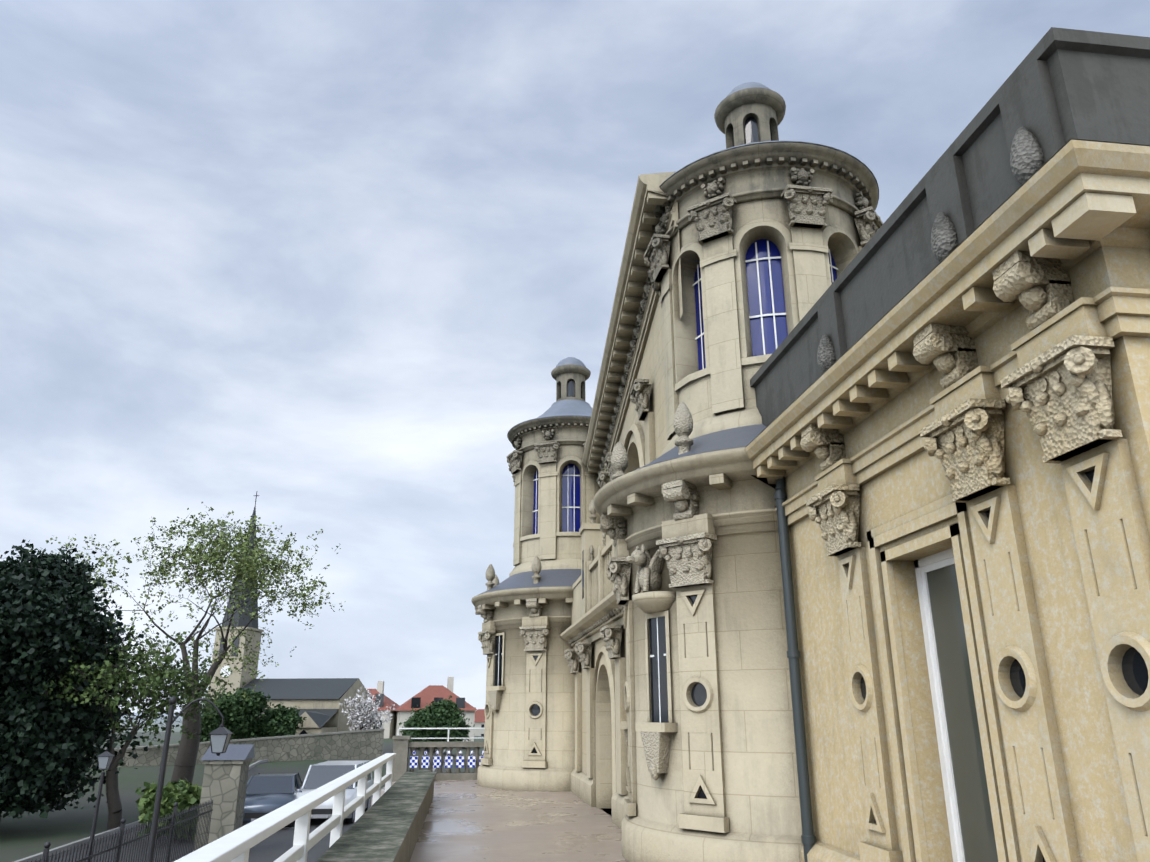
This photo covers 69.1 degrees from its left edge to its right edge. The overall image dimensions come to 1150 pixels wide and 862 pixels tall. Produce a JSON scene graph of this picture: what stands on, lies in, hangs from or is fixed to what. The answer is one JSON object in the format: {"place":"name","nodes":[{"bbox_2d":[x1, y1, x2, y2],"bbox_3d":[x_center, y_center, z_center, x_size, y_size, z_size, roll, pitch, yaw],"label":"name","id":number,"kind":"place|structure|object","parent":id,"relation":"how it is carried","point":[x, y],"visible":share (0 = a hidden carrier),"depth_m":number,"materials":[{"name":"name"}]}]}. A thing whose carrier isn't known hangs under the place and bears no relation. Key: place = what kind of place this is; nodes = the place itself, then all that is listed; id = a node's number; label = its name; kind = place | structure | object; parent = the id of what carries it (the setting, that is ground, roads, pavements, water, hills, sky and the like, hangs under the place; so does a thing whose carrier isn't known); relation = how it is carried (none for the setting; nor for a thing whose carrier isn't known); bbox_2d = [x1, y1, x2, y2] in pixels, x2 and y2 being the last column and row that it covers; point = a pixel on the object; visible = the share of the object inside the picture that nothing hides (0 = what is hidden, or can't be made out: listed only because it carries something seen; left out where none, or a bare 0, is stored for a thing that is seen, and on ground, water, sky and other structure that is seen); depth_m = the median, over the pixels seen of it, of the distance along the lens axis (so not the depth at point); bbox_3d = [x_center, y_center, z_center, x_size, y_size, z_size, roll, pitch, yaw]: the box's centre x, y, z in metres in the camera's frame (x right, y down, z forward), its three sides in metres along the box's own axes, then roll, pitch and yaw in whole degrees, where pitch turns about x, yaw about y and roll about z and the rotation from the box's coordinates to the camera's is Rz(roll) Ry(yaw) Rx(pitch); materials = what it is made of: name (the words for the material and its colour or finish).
{"place":"outdoors","nodes":[
{"label":"outdoors","id":0,"kind":"place"},
{"bbox_2d":[36,762,370,861],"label":"street asphalt","id":1,"kind":"structure","parent":0,"point":[275,846],"depth_m":22.59,"materials":[{"name":"grey asphalt"}]},
{"bbox_2d":[86,747,113,861],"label":"post lantern","id":2,"kind":"object","parent":1,"relation":"on","point":[106,753],"depth_m":15.31,"materials":[{"name":"metal"}]},
{"bbox_2d":[27,799,212,861],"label":"iron fence","id":3,"kind":"object","parent":1,"relation":"on","point":[119,839],"visible":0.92,"depth_m":17.36,"materials":[{"name":"black"}]},
{"bbox_2d":[135,778,201,840],"bbox_3d":[-11.327,10.852,23.968,2.711,1.693,2.522,2,-19,-7],"label":"street shrub","id":4,"kind":"object","parent":1,"relation":"on","point":[183,794],"depth_m":23.45,"materials":[{"name":"green plant"}]},
{"bbox_2d":[146,696,232,861],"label":"street lamp","id":5,"kind":"object","parent":1,"relation":"on","point":[221,730],"depth_m":10.11,"materials":[{"name":"black metal"}]},
{"bbox_2d":[194,758,251,849],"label":"gate pier","id":6,"kind":"structure","parent":1,"relation":"on","point":[224,786],"depth_m":21.47,"materials":[{"name":"stone"}]},
{"bbox_2d":[201,744,254,759],"bbox_3d":[-9.187,8.526,22.169,1.100,0.350,1.100,2,-19,-7],"label":"pillar cap","id":7,"kind":"object","parent":6,"relation":"on","point":[240,752],"visible":0.91,"depth_m":21.98,"materials":[{"name":"grey stone"}]},
{"bbox_2d":[14,750,444,861],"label":"street kerb","id":8,"kind":"structure","parent":1,"relation":"on","point":[60,849],"depth_m":23.01,"materials":[{"name":"stone"}]},
{"bbox_2d":[243,773,302,826],"bbox_3d":[-10.168,12.305,27.932,2.120,1.479,4.220,4,-19,-11],"label":"car","id":9,"kind":"object","parent":1,"relation":"on","point":[266,794],"visible":0.31,"depth_m":27.15,"materials":[{"name":"blue paint"}]},
{"bbox_2d":[246,774,301,793],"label":"car windows","id":10,"kind":"structure","parent":9,"relation":"in","point":[258,784],"depth_m":27.59,"materials":[{"name":"grey glass"}]},
{"bbox_2d":[294,760,372,822],"bbox_3d":[-8.371,12.594,29.245,2.190,1.772,4.628,1,-19,-4],"label":"car","id":11,"kind":"object","parent":1,"relation":"on","point":[318,775],"visible":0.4,"depth_m":28.25,"materials":[{"name":"white paint"}]},
{"bbox_2d":[303,761,370,788],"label":"white van windows","id":12,"kind":"structure","parent":11,"relation":"in","point":[319,775],"depth_m":28.43,"materials":[{"name":"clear glass"}]},
{"bbox_2d":[0,713,483,861],"bbox_3d":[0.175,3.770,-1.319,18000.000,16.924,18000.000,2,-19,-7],"label":"ground","id":13,"kind":"structure","parent":0,"point":[27,835],"depth_m":32.94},
{"bbox_2d":[0,539,147,822],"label":"yew tree","id":14,"kind":"object","parent":13,"relation":"on","point":[48,607],"depth_m":25.58,"materials":[{"name":"green plant"}]},
{"bbox_2d":[20,604,245,830],"bbox_3d":[-14.286,9.317,27.431,5.828,6.952,6.945,2,-19,-7],"label":"young tree","id":15,"kind":"object","parent":13,"relation":"on","point":[171,672],"depth_m":26.82,"materials":[{"name":"green plant"}]},
{"bbox_2d":[22,502,345,782],"bbox_3d":[-17.675,10.221,39.586,12.980,12.784,14.089,2,-19,-7],"label":"spring tree","id":16,"kind":"object","parent":13,"relation":"on","point":[196,562],"depth_m":36.84,"materials":[{"name":"green plant"}]},
{"bbox_2d":[178,685,273,743],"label":"bush","id":17,"kind":"object","parent":13,"relation":"on","point":[241,717],"visible":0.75,"depth_m":46.94,"materials":[{"name":"green plant"}]},
{"bbox_2d":[68,730,383,766],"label":"churchyard wall","id":18,"kind":"structure","parent":13,"relation":"on","point":[361,746],"depth_m":45.56,"materials":[{"name":"stone"}]},
{"bbox_2d":[104,728,384,750],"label":"wall coping","id":19,"kind":"object","parent":18,"relation":"on","point":[247,739],"visible":0.65,"depth_m":44.91,"materials":[{"name":"grey stone"}]},
{"bbox_2d":[250,702,306,737],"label":"bush","id":20,"kind":"object","parent":13,"relation":"on","point":[280,720],"visible":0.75,"depth_m":48.27,"materials":[{"name":"green plant"}]},
{"bbox_2d":[207,627,371,734],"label":"church","id":21,"kind":"structure","parent":13,"relation":"on","point":[338,720],"depth_m":55.83,"materials":[{"name":"beige stone"}]},
{"bbox_2d":[220,666,230,676],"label":"clock face","id":22,"kind":"object","parent":21,"relation":"attached to","point":[225,668],"visible":0.62,"depth_m":56.17},
{"bbox_2d":[218,491,306,734],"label":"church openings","id":23,"kind":"object","parent":21,"relation":"in","point":[236,642],"visible":0.21,"depth_m":56.67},
{"bbox_2d":[223,504,372,727],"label":"church slate roofs","id":24,"kind":"structure","parent":21,"relation":"on","point":[316,688],"depth_m":56.09,"materials":[{"name":"grey stone"}]},
{"bbox_2d":[339,685,394,730],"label":"blossom tree","id":25,"kind":"object","parent":13,"relation":"on","point":[364,711],"depth_m":52.01,"materials":[{"name":"white plant"}]},
{"bbox_2d":[371,681,395,737],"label":"house walls","id":26,"kind":"structure","parent":13,"relation":"on","point":[389,728],"depth_m":85.67,"materials":[{"name":"beige paint"}]},
{"bbox_2d":[367,689,399,709],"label":"house roof","id":27,"kind":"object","parent":26,"relation":"on","point":[388,702],"visible":0.3,"depth_m":87.54,"materials":[{"name":"red tile"}]},
{"bbox_2d":[395,677,474,740],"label":"house walls","id":28,"kind":"structure","parent":13,"relation":"on","point":[402,716],"depth_m":83.83,"materials":[{"name":"beige paint"}]},
{"bbox_2d":[394,685,478,710],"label":"house roof","id":29,"kind":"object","parent":28,"relation":"on","point":[429,693],"visible":0.61,"depth_m":85.10,"materials":[{"name":"red tile"}]},
{"bbox_2d":[411,697,464,707],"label":"dormer windows","id":30,"kind":"structure","parent":29,"relation":"in","point":[416,701],"depth_m":83.63,"materials":[{"name":"black glass"}]},
{"bbox_2d":[399,695,474,752],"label":"round tree","id":31,"kind":"object","parent":13,"relation":"on","point":[445,713],"depth_m":66.09,"materials":[{"name":"green plant"}]},
{"bbox_2d":[397,728,484,769],"bbox_3d":[-3.392,9.582,22.361,2.872,3.072,0.050,2,-19,-7],"label":"white rail","id":32,"kind":"object","parent":13,"relation":"on","point":[448,738],"visible":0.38,"depth_m":22.74,"materials":[{"name":"metal"}]},
{"bbox_2d":[474,707,484,735],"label":"town house walls","id":33,"kind":"structure","parent":13,"relation":"on","point":[478,732],"depth_m":239.67,"materials":[{"name":"white paint"}]},
{"bbox_2d":[474,711,484,721],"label":"house roof","id":34,"kind":"structure","parent":33,"relation":"on","point":[479,716],"depth_m":242.51,"materials":[{"name":"red tile"}]},
{"bbox_2d":[373,694,383,728],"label":"house windows","id":35,"kind":"structure","parent":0,"point":[381,701],"depth_m":85.90,"materials":[{"name":"grey glass"}]},
{"bbox_2d":[371,780,627,861],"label":"terrace","id":36,"kind":"structure","parent":0,"point":[469,821],"depth_m":12.62,"materials":[{"name":"stone"}]},
{"bbox_2d":[316,736,436,861],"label":"terrace parapet","id":37,"kind":"structure","parent":36,"relation":"on","point":[387,826],"depth_m":9.73,"materials":[{"name":"stone"}]},
{"bbox_2d":[174,753,395,861],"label":"white railing","id":38,"kind":"object","parent":37,"relation":"on","point":[236,845],"visible":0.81,"depth_m":6.44,"materials":[{"name":"paint"}]},
{"bbox_2d":[408,741,483,779],"bbox_3d":[-3.150,8.723,22.098,2.520,0.930,0.320,2,-19,-7],"label":"balustrade","id":39,"kind":"object","parent":36,"relation":"on","point":[458,774],"visible":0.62,"depth_m":22.01,"materials":[{"name":"stone"}]},
{"bbox_2d":[410,750,483,767],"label":"balusters","id":40,"kind":"object","parent":39,"relation":"attached to","point":[437,761],"visible":0.83,"depth_m":21.88,"materials":[{"name":"ceramic"}]},
{"bbox_2d":[471,586,574,790],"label":"tower","id":41,"kind":"structure","parent":36,"relation":"on","point":[517,731],"depth_m":19.64,"materials":[{"name":"beige stone"}]},
{"bbox_2d":[481,569,580,593],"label":"roof","id":42,"kind":"structure","parent":41,"relation":"on","point":[559,577],"depth_m":20.52,"materials":[{"name":"grey metal"}]},
{"bbox_2d":[488,380,581,752],"bbox_3d":[-0.909,3.029,21.702,2.433,9.893,2.277,2,-19,-7],"label":"dark tower glass","id":43,"kind":"object","parent":41,"relation":"in","point":[535,709],"visible":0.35,"depth_m":20.50,"materials":[{"name":"black glass"}]},
{"bbox_2d":[508,364,619,586],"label":"tower","id":44,"kind":"structure","parent":41,"relation":"on","point":[551,545],"depth_m":21.93,"materials":[{"name":"beige stone"}]},
{"bbox_2d":[495,466,579,676],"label":"window frames","id":45,"kind":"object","parent":44,"relation":"in","point":[574,475],"visible":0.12,"depth_m":21.78,"materials":[{"name":"white wood"}]},
{"bbox_2d":[507,357,592,439],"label":"dome roof","id":46,"kind":"structure","parent":44,"relation":"on","point":[570,407],"depth_m":23.15,"materials":[{"name":"grey metal"}]},
{"bbox_2d":[533,464,579,533],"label":"tower windows","id":47,"kind":"structure","parent":44,"relation":"in","point":[568,490],"depth_m":21.91,"materials":[{"name":"blue glass"}]},
{"bbox_2d":[477,429,585,712],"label":"carved ornaments","id":48,"kind":"object","parent":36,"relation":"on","point":[534,638],"visible":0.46,"depth_m":20.74},
{"bbox_2d":[577,230,739,815],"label":"wall","id":49,"kind":"structure","parent":36,"relation":"on","point":[651,368],"depth_m":15.35,"materials":[{"name":"beige stone"}]},
{"bbox_2d":[564,205,671,673],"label":"carved ornaments","id":50,"kind":"object","parent":49,"relation":"attached to","point":[610,635],"visible":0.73,"depth_m":15.67},
{"bbox_2d":[560,171,677,829],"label":"stone trim","id":51,"kind":"structure","parent":49,"relation":"attached to","point":[598,601],"depth_m":15.54,"materials":[{"name":"beige stone"}]},
{"bbox_2d":[594,447,802,861],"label":"round tower base","id":52,"kind":"object","parent":36,"relation":"on","point":[732,751],"visible":0.52,"depth_m":9.35,"materials":[{"name":"beige stone"}]},
{"bbox_2d":[631,424,765,471],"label":"lower roof","id":53,"kind":"structure","parent":52,"relation":"on","point":[742,436],"depth_m":10.18,"materials":[{"name":"grey metal"}]},
{"bbox_2d":[652,87,878,461],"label":"tower","id":54,"kind":"structure","parent":52,"relation":"on","point":[717,393],"depth_m":11.53,"materials":[{"name":"beige stone"}]},
{"bbox_2d":[694,239,836,369],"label":"window panes","id":55,"kind":"structure","parent":54,"relation":"in","point":[766,303],"depth_m":11.42,"materials":[{"name":"blue glass"}]},
{"bbox_2d":[661,82,878,209],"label":"tower roof","id":56,"kind":"structure","parent":54,"relation":"on","point":[746,85],"depth_m":12.05,"materials":[{"name":"grey metal"}]},
{"bbox_2d":[599,167,882,779],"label":"carved ornaments","id":57,"kind":"object","parent":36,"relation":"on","point":[688,558],"visible":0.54,"depth_m":11.13},
{"bbox_2d":[788,336,1149,861],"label":"wing wall","id":58,"kind":"structure","parent":36,"relation":"on","point":[1101,819],"depth_m":6.19,"materials":[{"name":"beige stone"}]},
{"bbox_2d":[774,476,815,861],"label":"drain pipe","id":59,"kind":"object","parent":58,"relation":"attached to","point":[808,839],"visible":0.9,"depth_m":8.62,"materials":[{"name":"grey metal"}]},
{"bbox_2d":[914,548,964,861],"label":"door frame","id":60,"kind":"object","parent":58,"relation":"in","point":[936,561],"visible":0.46,"depth_m":6.54,"materials":[{"name":"white paint"}]},
{"bbox_2d":[926,564,997,861],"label":"door panel","id":61,"kind":"object","parent":60,"relation":"in","point":[975,814],"visible":0.67,"depth_m":6.27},
{"bbox_2d":[745,140,1149,861],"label":"wing stone trim","id":62,"kind":"structure","parent":58,"relation":"attached to","point":[877,396],"depth_m":5.33,"materials":[{"name":"beige stone"}]},
{"bbox_2d":[746,138,1149,446],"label":"wing lead flashing","id":63,"kind":"object","parent":62,"relation":"on","point":[964,240],"visible":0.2,"depth_m":5.10,"materials":[{"name":"grey metal"}]},
{"bbox_2d":[800,250,1122,556],"bbox_3d":[2.560,0.038,6.329,0.371,1.190,3.828,2,-19,-7],"label":"wing carving","id":64,"kind":"object","parent":58,"relation":"attached to","point":[1060,394],"visible":1,"depth_m":5.06},
{"bbox_2d":[848,469,1148,861],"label":"wall openings","id":65,"kind":"object","parent":58,"relation":"in","point":[1135,671],"visible":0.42,"depth_m":4.40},
{"bbox_2d":[0,0,1149,712],"label":"sky","id":66,"kind":"structure","parent":0,"point":[321,259],"materials":[{"name":"grey"}]},
{"bbox_2d":[582,550,583,598],"bbox_3d":[1.020,3.535,15.599,1.308,6.600,3.608,2,-19,-7],"label":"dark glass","id":67,"kind":"object","parent":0,"point":[582,574],"visible":0.02,"depth_m":17.42,"materials":[{"name":"black glass"}]},
{"bbox_2d":[649,117,771,798],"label":"window openings","id":68,"kind":"object","parent":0,"point":[699,694],"visible":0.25,"depth_m":9.91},
{"bbox_2d":[650,241,837,722],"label":"window frames","id":69,"kind":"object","parent":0,"point":[756,260],"visible":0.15,"depth_m":11.34,"materials":[{"name":"white wood"}]},
{"bbox_2d":[817,127,1043,372],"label":"pine cone ornaments","id":70,"kind":"object","parent":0,"point":[1026,159],"visible":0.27,"depth_m":6.11},
{"bbox_2d":[750,27,1149,426],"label":"roof parapet","id":71,"kind":"structure","parent":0,"point":[1058,89],"depth_m":6.00,"materials":[{"name":"grey metal"}]}
]}

